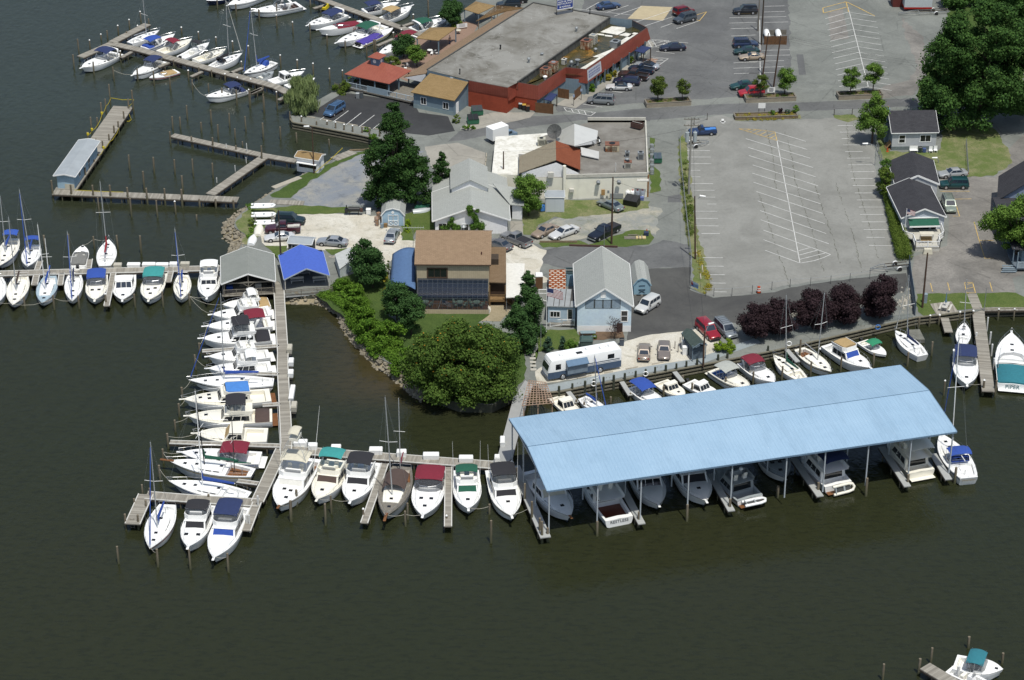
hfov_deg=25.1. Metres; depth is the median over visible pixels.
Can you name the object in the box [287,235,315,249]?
dock kiosk
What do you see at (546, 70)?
rooftop unit
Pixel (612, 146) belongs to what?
rooftop unit
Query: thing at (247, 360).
motorboat
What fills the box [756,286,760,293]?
traffic barrel
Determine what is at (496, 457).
dock box
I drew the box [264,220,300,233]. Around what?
parked pickup
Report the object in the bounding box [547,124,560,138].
satellite dish
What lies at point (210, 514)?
side window
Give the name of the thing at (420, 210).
upturned dinghy
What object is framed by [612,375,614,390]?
piling
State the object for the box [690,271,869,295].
chain link fence
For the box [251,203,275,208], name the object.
inflatable dinghy
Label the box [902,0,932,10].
box trailer
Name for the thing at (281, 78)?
motorboat
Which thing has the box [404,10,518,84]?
walkway
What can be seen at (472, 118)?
dumpster
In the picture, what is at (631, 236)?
lumber pile
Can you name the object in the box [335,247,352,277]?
shed
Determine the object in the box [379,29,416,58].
motorboat
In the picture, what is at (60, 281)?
finger pier
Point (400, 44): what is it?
tree
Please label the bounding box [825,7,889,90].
parking lines
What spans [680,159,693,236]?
weeds
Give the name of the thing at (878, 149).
rail fence
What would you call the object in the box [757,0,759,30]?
utility pole
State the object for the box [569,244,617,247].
timber kerb
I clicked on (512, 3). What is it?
parked suv
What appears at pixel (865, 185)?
parking lines
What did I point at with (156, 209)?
piling
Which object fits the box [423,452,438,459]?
dock box
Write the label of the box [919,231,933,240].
porch swing
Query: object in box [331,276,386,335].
weeds
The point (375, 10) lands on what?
motorboat
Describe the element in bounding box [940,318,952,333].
gangway
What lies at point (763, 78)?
young tree
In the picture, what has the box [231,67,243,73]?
finger pier
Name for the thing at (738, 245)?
parking lot
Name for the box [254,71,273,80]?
motorboat
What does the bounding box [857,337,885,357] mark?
motorboat
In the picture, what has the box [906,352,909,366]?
piling
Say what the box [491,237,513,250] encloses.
parked car
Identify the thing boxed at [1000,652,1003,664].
piling
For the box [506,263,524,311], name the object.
white canopy
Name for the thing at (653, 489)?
motorboat
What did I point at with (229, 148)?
dock
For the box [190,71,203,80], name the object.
finger pier
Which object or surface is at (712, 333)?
parked suv
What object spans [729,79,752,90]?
parked car
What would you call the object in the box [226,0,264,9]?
motorboat
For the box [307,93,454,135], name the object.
parking lot
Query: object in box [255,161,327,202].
riprap rocks
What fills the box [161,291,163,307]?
piling
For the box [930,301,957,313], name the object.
wood deck
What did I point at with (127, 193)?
piling
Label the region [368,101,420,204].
tree
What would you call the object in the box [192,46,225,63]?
motorboat
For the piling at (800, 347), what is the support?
in the water
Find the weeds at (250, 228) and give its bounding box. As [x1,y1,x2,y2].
[245,203,256,238]
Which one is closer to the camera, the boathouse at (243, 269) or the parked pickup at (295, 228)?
the boathouse at (243, 269)
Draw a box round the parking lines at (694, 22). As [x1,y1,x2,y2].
[580,2,785,106]
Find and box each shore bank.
[223,224,241,246]
[285,298,422,400]
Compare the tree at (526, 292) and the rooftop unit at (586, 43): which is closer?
the tree at (526, 292)
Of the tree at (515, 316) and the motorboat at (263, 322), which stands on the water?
the motorboat at (263, 322)
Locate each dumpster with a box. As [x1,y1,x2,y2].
[467,113,478,123]
[471,105,482,114]
[579,336,592,346]
[623,193,640,206]
[653,152,661,162]
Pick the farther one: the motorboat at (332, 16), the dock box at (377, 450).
the motorboat at (332, 16)
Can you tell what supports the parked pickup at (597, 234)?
on the ground at (822, 76)
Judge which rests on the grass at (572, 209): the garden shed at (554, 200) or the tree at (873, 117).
the garden shed at (554, 200)
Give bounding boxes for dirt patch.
[482,299,511,320]
[579,332,624,339]
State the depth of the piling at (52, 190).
376.04 m
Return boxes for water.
[0,0,1023,679]
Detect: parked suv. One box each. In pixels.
[274,211,305,224]
[496,0,520,7]
[634,292,660,314]
[672,4,694,15]
[672,10,696,24]
[695,316,720,340]
[732,3,757,14]
[732,36,758,47]
[737,85,764,97]
[939,176,968,189]
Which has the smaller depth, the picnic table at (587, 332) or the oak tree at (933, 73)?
the picnic table at (587, 332)
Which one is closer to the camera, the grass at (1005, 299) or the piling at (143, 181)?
the grass at (1005, 299)
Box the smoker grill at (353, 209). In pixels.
[345,205,362,214]
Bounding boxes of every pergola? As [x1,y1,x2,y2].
[477,5,522,28]
[522,380,554,415]
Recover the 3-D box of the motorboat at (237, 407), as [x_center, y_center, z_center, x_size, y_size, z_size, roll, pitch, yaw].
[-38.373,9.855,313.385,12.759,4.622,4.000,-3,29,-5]
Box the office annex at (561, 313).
[547,288,575,326]
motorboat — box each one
[70,245,88,268]
[79,46,123,72]
[85,268,107,304]
[112,274,135,304]
[131,54,166,80]
[140,32,174,50]
[140,266,166,304]
[149,69,179,80]
[156,36,192,55]
[176,440,267,468]
[177,39,209,59]
[179,380,276,410]
[180,499,215,552]
[183,393,277,428]
[191,421,267,442]
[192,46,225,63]
[197,259,220,302]
[197,314,276,347]
[201,308,275,333]
[204,335,275,365]
[204,348,276,375]
[205,81,247,102]
[206,0,232,4]
[207,497,249,562]
[208,292,274,321]
[221,287,270,309]
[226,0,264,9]
[249,0,305,16]
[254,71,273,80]
[267,69,303,85]
[273,406,320,512]
[305,6,350,30]
[311,447,347,505]
[316,20,362,35]
[334,20,388,47]
[342,451,380,506]
[353,28,392,48]
[361,0,399,15]
[379,2,413,25]
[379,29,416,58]
[408,16,446,32]
[411,464,444,519]
[452,443,480,514]
[485,460,520,520]
[524,469,572,521]
[547,395,578,410]
[584,483,632,527]
[629,377,660,400]
[629,476,665,509]
[654,379,684,395]
[673,470,711,505]
[682,378,715,392]
[705,360,750,388]
[715,466,762,508]
[737,353,774,383]
[757,458,790,482]
[801,450,851,495]
[819,337,872,370]
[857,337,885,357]
[887,438,935,481]
[946,665,985,679]
[952,647,1002,679]
[953,344,978,389]
[995,328,1023,392]
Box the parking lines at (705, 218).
[687,150,720,274]
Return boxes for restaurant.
[427,2,649,112]
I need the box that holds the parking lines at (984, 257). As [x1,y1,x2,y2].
[930,205,993,292]
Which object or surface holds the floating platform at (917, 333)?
on the water
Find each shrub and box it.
[248,219,254,226]
[331,79,350,93]
[369,133,378,139]
[384,55,400,64]
[405,219,410,226]
[451,21,462,26]
[452,114,460,123]
[462,125,475,128]
[562,338,578,349]
[589,83,594,91]
[606,74,611,80]
[606,316,620,338]
[713,338,735,354]
[791,104,799,112]
[875,166,893,194]
[877,158,890,183]
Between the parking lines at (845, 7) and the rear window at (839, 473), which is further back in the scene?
the parking lines at (845, 7)
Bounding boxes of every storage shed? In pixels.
[380,194,406,225]
[630,260,651,295]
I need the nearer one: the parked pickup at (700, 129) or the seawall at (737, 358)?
the seawall at (737, 358)
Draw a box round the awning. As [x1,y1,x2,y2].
[390,247,414,288]
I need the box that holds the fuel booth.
[294,150,325,172]
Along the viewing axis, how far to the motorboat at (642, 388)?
318.61 m
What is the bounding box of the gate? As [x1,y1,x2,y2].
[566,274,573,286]
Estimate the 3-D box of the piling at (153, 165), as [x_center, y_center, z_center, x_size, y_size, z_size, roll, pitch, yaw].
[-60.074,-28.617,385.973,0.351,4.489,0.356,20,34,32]
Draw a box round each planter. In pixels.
[644,96,690,107]
[733,111,797,119]
[744,92,796,102]
[836,89,882,99]
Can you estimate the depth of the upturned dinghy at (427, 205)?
371.29 m
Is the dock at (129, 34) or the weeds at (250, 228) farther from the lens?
the dock at (129, 34)
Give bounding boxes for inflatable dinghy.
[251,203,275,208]
[251,212,275,217]
[252,220,275,224]
[741,496,766,507]
[832,482,855,496]
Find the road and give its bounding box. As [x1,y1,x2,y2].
[449,98,919,140]
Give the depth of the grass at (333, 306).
342.42 m
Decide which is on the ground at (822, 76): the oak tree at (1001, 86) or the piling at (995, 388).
the oak tree at (1001, 86)
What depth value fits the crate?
389.28 m
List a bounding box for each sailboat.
[0,197,19,268]
[0,258,6,304]
[4,217,29,307]
[17,190,40,269]
[34,224,57,306]
[63,232,82,304]
[96,183,116,267]
[127,2,158,46]
[144,442,175,550]
[160,398,255,483]
[167,391,251,497]
[171,229,190,302]
[186,292,273,391]
[208,0,242,69]
[242,7,277,77]
[378,397,412,520]
[578,355,605,407]
[772,295,807,379]
[794,292,832,374]
[894,275,927,361]
[937,332,977,484]
[955,279,970,343]
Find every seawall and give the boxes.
[290,119,382,143]
[546,317,916,399]
[915,310,971,324]
[985,307,1023,316]
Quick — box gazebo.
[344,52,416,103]
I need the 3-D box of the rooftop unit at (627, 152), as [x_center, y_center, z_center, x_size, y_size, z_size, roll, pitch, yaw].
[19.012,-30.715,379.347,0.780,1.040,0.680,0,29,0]
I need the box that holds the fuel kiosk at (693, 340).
[681,328,707,359]
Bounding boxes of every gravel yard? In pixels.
[261,213,548,310]
[533,206,662,243]
[535,329,718,383]
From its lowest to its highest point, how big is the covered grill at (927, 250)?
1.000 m
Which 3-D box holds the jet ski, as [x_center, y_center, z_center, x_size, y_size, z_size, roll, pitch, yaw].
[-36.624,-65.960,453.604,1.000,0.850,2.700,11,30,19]
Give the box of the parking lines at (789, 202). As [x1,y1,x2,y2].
[748,132,830,262]
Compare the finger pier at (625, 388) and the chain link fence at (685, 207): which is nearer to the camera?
the finger pier at (625, 388)
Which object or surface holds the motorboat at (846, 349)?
on the water
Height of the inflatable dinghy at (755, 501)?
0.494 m
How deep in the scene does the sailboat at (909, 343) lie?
330.96 m
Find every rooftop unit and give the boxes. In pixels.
[540,65,551,77]
[548,60,558,72]
[580,37,592,49]
[589,33,597,44]
[605,141,619,151]
[609,39,620,48]
[624,160,631,168]
[625,150,629,156]
[638,151,643,159]
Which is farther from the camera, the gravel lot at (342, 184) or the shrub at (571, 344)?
the gravel lot at (342, 184)
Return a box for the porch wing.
[489,247,513,305]
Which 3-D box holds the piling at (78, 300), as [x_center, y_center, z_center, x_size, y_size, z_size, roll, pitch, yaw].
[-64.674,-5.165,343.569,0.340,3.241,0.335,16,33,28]
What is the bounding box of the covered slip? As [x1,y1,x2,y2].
[509,365,956,531]
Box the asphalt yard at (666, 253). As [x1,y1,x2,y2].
[542,240,690,268]
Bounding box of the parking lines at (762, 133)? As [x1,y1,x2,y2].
[741,129,776,139]
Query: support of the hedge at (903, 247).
on the ground at (822, 76)
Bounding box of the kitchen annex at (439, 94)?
[411,73,467,115]
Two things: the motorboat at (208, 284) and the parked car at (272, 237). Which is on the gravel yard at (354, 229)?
the parked car at (272, 237)
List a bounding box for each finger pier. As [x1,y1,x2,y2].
[31,275,39,286]
[34,260,42,269]
[57,273,64,286]
[86,259,92,267]
[103,273,116,307]
[120,51,132,60]
[157,62,170,70]
[165,270,173,283]
[169,440,279,454]
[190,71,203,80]
[202,344,278,353]
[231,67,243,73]
[236,479,258,490]
[252,88,262,97]
[257,372,278,377]
[262,402,279,412]
[312,4,323,12]
[360,463,388,524]
[376,38,392,47]
[401,22,415,26]
[444,467,451,528]
[565,391,578,403]
[617,482,645,525]
[619,381,632,396]
[672,371,684,383]
[707,473,734,512]
[784,348,799,363]
[790,458,823,498]
[878,446,910,488]
[930,453,951,480]
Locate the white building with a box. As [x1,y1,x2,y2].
[492,117,648,199]
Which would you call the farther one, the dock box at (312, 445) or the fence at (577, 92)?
the fence at (577, 92)
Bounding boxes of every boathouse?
[220,246,275,296]
[278,244,332,297]
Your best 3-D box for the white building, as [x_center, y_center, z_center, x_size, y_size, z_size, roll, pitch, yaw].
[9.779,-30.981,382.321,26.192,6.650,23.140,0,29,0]
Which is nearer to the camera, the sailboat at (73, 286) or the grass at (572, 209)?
the sailboat at (73, 286)
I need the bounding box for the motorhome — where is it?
[542,341,621,379]
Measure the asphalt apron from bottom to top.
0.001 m
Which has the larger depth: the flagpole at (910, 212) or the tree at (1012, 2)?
the tree at (1012, 2)
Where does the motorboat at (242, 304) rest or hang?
on the water
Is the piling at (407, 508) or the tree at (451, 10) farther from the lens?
the tree at (451, 10)
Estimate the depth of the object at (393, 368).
323.89 m
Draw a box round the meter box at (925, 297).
[924,293,927,302]
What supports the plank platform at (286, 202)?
on the ground at (822, 76)
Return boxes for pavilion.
[416,27,456,54]
[464,1,494,21]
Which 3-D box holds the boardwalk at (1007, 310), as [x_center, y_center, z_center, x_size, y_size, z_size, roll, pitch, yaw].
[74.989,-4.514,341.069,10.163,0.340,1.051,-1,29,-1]
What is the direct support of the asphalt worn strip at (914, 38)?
on the ground at (822, 76)
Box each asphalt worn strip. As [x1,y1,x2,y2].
[828,9,848,39]
[881,18,926,97]
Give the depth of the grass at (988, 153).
390.68 m
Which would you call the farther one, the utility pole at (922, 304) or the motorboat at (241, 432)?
the utility pole at (922, 304)
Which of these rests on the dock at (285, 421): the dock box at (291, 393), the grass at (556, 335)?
the dock box at (291, 393)
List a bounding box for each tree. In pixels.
[281,73,320,116]
[346,238,384,271]
[353,246,388,287]
[359,138,388,208]
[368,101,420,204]
[379,278,414,320]
[389,32,415,56]
[394,293,425,335]
[395,316,525,410]
[402,144,433,204]
[406,44,427,66]
[431,151,450,183]
[438,0,463,24]
[499,303,537,343]
[510,284,533,313]
[511,173,548,215]
[515,319,539,354]
[518,270,537,297]
[523,293,546,334]
[542,336,554,351]
[559,336,565,349]
[650,76,667,100]
[676,79,690,99]
[735,301,775,338]
[751,74,769,97]
[766,296,799,334]
[776,67,796,93]
[793,286,835,329]
[828,281,864,324]
[841,67,860,92]
[853,90,890,143]
[860,271,899,318]
[862,62,884,90]
[912,0,1023,133]
[920,42,965,90]
[941,0,967,8]
[968,0,999,4]
[974,192,1023,254]
[997,0,1023,6]
[1000,1,1023,114]
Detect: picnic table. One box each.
[580,330,595,336]
[938,301,952,311]
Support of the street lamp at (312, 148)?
on the grass at (290, 190)
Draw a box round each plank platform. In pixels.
[269,199,304,205]
[330,150,356,160]
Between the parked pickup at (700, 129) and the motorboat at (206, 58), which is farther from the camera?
the motorboat at (206, 58)
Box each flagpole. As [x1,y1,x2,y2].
[546,287,562,328]
[905,209,914,225]
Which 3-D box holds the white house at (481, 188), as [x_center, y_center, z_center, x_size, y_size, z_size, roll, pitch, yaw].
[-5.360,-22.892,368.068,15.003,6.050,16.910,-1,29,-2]
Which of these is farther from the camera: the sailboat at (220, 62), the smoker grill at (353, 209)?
the sailboat at (220, 62)
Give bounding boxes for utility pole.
[278,210,280,252]
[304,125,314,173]
[610,177,613,243]
[684,117,699,193]
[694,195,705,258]
[702,322,713,366]
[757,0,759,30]
[760,0,763,44]
[762,33,768,74]
[773,35,780,86]
[921,253,927,307]
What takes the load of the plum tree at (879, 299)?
on the ground at (822, 76)
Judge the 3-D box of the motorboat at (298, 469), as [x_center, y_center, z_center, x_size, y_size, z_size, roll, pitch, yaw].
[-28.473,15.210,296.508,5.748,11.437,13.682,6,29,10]
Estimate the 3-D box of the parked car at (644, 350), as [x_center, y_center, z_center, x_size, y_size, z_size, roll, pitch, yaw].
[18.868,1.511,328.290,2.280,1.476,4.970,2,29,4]
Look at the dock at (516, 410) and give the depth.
311.38 m
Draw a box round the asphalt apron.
[627,267,907,339]
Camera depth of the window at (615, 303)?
332.57 m
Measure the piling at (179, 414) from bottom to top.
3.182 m
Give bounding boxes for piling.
[50,180,53,200]
[52,295,55,309]
[77,295,80,308]
[108,84,110,105]
[109,185,111,202]
[116,235,118,249]
[116,546,119,564]
[124,513,126,529]
[126,187,129,203]
[129,198,132,217]
[131,90,134,114]
[137,514,139,529]
[139,235,141,253]
[142,171,144,190]
[145,188,148,204]
[152,157,154,173]
[155,200,158,217]
[155,548,158,567]
[158,465,161,481]
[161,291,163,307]
[163,188,165,205]
[166,433,169,448]
[177,403,180,417]
[180,189,183,207]
[181,175,183,190]
[188,549,191,569]
[191,159,193,176]
[217,124,218,139]
[226,553,229,572]
[262,123,263,139]
[276,91,277,110]
[289,500,290,521]
[324,503,326,525]
[330,495,332,513]
[404,511,406,526]
[406,503,408,519]
[427,0,428,16]
[490,520,491,543]
[523,483,525,506]
[530,501,532,525]
[541,521,542,543]
[546,527,548,542]
[583,380,585,395]
[596,521,598,536]
[602,377,604,392]
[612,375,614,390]
[685,504,688,521]
[776,486,779,497]
[799,339,801,355]
[809,361,811,376]
[864,477,868,496]
[872,353,874,367]
[881,663,884,679]
[905,474,909,489]
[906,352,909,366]
[917,658,921,673]
[929,647,933,663]
[930,341,933,355]
[943,380,945,395]
[953,467,957,483]
[956,665,960,677]
[967,636,970,648]
[981,379,985,395]
[994,380,997,396]
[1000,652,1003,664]
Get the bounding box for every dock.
[0,265,219,281]
[52,189,239,207]
[55,106,132,189]
[77,42,114,58]
[108,23,150,42]
[112,42,288,96]
[125,493,153,525]
[144,491,259,508]
[171,133,296,167]
[206,153,270,195]
[241,502,261,532]
[251,448,285,503]
[274,281,292,449]
[282,445,500,469]
[313,0,421,36]
[493,380,533,460]
[515,465,550,539]
[919,663,957,679]
[972,310,994,393]
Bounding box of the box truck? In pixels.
[486,122,517,140]
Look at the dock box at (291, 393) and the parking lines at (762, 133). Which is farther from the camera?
the parking lines at (762, 133)
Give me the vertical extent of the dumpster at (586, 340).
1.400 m
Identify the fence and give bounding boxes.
[535,102,552,113]
[558,88,568,98]
[574,86,580,99]
[680,136,691,279]
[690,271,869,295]
[764,36,786,44]
[769,29,786,34]
[875,138,883,159]
[909,255,915,312]
[966,139,968,172]
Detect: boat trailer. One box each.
[686,140,708,148]
[870,261,908,270]
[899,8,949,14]
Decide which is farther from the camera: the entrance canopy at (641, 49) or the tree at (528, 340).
the entrance canopy at (641, 49)
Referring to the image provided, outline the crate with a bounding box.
[630,120,643,128]
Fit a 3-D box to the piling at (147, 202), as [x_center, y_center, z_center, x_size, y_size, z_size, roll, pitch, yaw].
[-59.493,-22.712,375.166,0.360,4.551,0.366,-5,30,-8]
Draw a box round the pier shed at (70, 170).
[53,138,99,188]
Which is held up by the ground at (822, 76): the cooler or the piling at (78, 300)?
the cooler
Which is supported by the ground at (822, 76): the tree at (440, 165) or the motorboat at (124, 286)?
the tree at (440, 165)
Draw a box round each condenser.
[537,137,545,145]
[561,58,566,64]
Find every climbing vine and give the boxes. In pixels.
[439,217,460,229]
[466,204,485,229]
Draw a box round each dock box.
[113,262,121,267]
[127,262,140,267]
[142,262,155,266]
[156,262,168,267]
[169,262,176,266]
[180,261,189,266]
[286,344,292,354]
[288,357,293,367]
[288,369,293,378]
[288,385,295,402]
[291,401,296,413]
[293,439,307,446]
[308,442,317,449]
[331,444,340,447]
[369,446,382,454]
[396,449,406,456]
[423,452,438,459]
[459,455,472,462]
[494,454,499,461]
[500,436,504,445]
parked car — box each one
[264,231,294,242]
[316,235,348,247]
[384,228,399,242]
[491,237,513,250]
[530,223,558,238]
[548,224,579,240]
[595,0,620,10]
[596,198,624,212]
[606,81,632,90]
[612,75,640,85]
[633,60,659,69]
[636,343,651,360]
[656,340,671,359]
[659,42,686,51]
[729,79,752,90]
[733,45,760,54]
[738,51,764,60]
[937,167,968,178]
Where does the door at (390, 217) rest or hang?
in the storage shed at (393, 211)
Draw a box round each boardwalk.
[544,338,760,393]
[757,314,913,341]
[967,294,982,308]
[983,307,1023,312]
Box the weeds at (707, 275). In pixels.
[693,250,712,293]
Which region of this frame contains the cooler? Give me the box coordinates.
[366,208,370,214]
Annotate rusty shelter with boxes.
[549,269,565,288]
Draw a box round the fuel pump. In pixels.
[682,345,687,354]
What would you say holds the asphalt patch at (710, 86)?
on the parking lot at (702, 64)
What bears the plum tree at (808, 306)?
on the ground at (822, 76)
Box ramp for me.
[271,176,301,188]
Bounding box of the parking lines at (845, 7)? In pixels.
[822,2,873,15]
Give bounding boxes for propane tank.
[763,29,769,36]
[775,29,781,35]
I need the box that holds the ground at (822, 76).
[234,0,1023,412]
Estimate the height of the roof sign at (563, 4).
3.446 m
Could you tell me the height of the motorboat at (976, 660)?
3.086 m
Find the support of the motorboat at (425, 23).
on the water
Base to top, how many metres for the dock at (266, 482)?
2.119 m
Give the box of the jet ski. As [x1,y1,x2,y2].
[321,3,328,9]
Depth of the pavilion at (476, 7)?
443.47 m
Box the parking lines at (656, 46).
[648,39,667,63]
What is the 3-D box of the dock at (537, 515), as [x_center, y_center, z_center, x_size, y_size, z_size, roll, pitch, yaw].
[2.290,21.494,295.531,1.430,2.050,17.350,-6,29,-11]
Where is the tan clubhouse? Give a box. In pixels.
[414,230,492,313]
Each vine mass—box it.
[331,277,354,293]
[338,283,364,299]
[340,295,368,312]
[348,305,376,328]
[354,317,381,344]
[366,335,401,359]
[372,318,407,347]
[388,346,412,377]
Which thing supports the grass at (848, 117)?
on the ground at (822, 76)
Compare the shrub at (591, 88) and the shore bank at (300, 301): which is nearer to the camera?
the shore bank at (300, 301)
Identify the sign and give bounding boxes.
[457,23,466,28]
[556,0,572,14]
[587,61,601,80]
[691,281,697,288]
[758,103,765,111]
[767,87,774,91]
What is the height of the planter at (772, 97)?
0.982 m
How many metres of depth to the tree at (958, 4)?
449.56 m
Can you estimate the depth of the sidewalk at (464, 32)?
434.49 m
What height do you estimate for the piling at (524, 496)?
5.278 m
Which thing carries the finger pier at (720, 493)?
on the water
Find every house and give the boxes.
[432,158,523,233]
[884,106,938,149]
[886,151,946,250]
[992,161,1023,271]
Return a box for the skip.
[566,267,572,275]
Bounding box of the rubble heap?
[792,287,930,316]
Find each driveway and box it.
[648,118,690,267]
[912,134,1023,293]
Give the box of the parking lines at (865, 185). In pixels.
[838,125,889,245]
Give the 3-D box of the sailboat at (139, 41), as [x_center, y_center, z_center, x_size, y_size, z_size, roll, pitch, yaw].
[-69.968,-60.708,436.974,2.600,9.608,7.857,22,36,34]
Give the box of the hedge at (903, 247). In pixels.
[883,190,913,260]
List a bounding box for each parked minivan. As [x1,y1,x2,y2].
[323,99,345,116]
[587,92,614,105]
[713,315,737,338]
[941,193,957,211]
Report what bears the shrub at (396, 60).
on the ground at (822, 76)
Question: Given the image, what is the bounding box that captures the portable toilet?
[535,272,542,288]
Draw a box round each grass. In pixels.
[236,208,279,243]
[265,246,286,257]
[270,151,364,197]
[275,205,347,213]
[316,287,397,353]
[325,248,346,254]
[328,274,526,403]
[400,210,434,240]
[522,199,649,234]
[530,329,579,371]
[539,230,653,247]
[648,137,661,192]
[677,134,709,293]
[834,114,858,121]
[876,117,1011,176]
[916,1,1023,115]
[916,293,971,315]
[977,292,1023,307]
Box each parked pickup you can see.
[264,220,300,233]
[499,230,532,247]
[587,221,621,241]
[617,67,649,81]
[628,63,654,73]
[688,124,716,135]
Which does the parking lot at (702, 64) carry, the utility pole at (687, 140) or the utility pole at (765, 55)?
the utility pole at (765, 55)
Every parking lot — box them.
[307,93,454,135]
[556,0,791,111]
[686,115,894,296]
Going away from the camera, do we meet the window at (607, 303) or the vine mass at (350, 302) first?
the window at (607, 303)
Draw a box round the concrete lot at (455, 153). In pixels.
[425,143,484,173]
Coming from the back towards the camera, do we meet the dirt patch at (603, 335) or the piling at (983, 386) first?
the dirt patch at (603, 335)
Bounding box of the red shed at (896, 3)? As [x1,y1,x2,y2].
[891,0,902,6]
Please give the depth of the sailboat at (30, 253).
355.58 m
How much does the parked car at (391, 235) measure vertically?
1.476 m
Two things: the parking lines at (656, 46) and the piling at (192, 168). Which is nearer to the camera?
the piling at (192, 168)
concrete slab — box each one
[461,112,534,129]
[628,6,671,20]
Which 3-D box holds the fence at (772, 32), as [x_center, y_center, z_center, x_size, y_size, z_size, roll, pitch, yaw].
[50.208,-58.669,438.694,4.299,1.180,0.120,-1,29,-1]
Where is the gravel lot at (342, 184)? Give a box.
[292,151,423,206]
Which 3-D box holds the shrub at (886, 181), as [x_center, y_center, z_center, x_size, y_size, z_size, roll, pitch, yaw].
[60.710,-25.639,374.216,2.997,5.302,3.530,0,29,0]
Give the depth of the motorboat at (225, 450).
304.55 m
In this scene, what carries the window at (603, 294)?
in the office
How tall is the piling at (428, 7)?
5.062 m
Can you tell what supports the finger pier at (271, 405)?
on the water
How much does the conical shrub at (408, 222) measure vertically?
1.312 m
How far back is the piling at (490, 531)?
287.74 m
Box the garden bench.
[909,146,917,152]
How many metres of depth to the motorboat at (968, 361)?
325.39 m
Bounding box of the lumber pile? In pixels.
[624,234,645,238]
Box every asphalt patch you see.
[668,194,681,201]
[672,73,685,81]
[690,83,728,89]
[797,54,805,74]
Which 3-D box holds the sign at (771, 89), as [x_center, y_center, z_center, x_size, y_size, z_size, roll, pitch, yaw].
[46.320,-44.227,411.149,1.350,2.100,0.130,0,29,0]
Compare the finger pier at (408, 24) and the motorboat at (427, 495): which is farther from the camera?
the finger pier at (408, 24)
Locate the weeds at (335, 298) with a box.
[319,289,400,362]
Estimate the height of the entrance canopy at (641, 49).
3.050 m
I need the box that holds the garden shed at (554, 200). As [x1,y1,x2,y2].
[544,190,564,211]
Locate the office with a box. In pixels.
[573,246,633,331]
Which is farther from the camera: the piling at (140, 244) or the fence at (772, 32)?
the fence at (772, 32)
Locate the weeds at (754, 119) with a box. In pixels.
[747,117,793,120]
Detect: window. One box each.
[206,511,211,527]
[223,416,248,421]
[226,435,241,439]
[232,336,252,341]
[235,515,242,536]
[237,366,254,370]
[304,468,313,486]
[338,467,345,483]
[369,468,374,485]
[420,97,426,104]
[427,268,447,277]
[438,223,446,229]
[443,102,448,109]
[533,483,541,497]
[550,311,560,317]
[585,300,594,307]
[594,300,603,307]
[601,292,605,297]
[602,300,611,307]
[610,300,620,307]
[621,310,627,321]
[720,478,729,490]
[733,481,750,491]
[806,459,819,476]
[824,471,841,479]
[833,347,845,359]
[892,446,904,463]
[898,135,905,143]
[908,458,925,465]
[919,134,931,141]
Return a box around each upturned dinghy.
[247,234,256,245]
[254,223,263,235]
[412,207,430,213]
[414,203,431,208]
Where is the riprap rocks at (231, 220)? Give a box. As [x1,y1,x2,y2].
[221,206,246,253]
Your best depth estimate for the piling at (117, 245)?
360.64 m
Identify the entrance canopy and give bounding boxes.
[544,93,556,105]
[634,45,650,62]
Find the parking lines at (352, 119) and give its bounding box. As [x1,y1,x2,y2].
[320,111,378,128]
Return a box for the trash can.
[619,337,623,345]
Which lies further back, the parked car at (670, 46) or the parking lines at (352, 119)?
the parked car at (670, 46)
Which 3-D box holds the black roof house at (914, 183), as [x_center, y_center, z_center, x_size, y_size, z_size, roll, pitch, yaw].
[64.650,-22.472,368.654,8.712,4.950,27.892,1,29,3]
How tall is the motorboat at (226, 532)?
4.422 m
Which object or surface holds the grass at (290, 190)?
on the ground at (822, 76)
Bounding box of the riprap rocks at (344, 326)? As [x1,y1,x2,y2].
[289,292,426,402]
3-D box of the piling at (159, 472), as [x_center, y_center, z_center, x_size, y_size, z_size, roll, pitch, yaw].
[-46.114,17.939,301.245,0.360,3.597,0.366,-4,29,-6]
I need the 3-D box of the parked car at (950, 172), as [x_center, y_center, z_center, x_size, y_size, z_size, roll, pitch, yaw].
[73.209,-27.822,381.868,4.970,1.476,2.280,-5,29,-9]
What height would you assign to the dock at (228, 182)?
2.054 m
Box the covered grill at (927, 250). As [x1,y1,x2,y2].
[923,248,931,254]
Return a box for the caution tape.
[87,98,133,154]
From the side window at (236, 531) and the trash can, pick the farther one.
the trash can
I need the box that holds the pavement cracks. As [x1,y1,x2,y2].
[762,124,876,284]
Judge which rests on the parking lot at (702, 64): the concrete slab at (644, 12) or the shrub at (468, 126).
the concrete slab at (644, 12)
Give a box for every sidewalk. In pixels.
[389,21,477,80]
[510,221,522,232]
[557,41,654,107]
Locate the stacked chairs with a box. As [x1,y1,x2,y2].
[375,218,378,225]
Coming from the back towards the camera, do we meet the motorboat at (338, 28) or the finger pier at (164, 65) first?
the motorboat at (338, 28)
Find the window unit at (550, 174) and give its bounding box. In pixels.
[548,172,553,177]
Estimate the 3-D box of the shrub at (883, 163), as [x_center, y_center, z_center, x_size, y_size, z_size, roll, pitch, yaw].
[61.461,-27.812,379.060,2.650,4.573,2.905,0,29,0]
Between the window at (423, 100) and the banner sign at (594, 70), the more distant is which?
the banner sign at (594, 70)
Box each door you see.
[388,215,392,225]
[393,215,398,225]
[456,101,458,113]
[546,199,554,211]
[555,199,562,211]
[567,309,572,320]
[617,323,622,331]
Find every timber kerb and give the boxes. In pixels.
[540,241,576,242]
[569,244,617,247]
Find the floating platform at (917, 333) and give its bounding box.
[909,329,924,342]

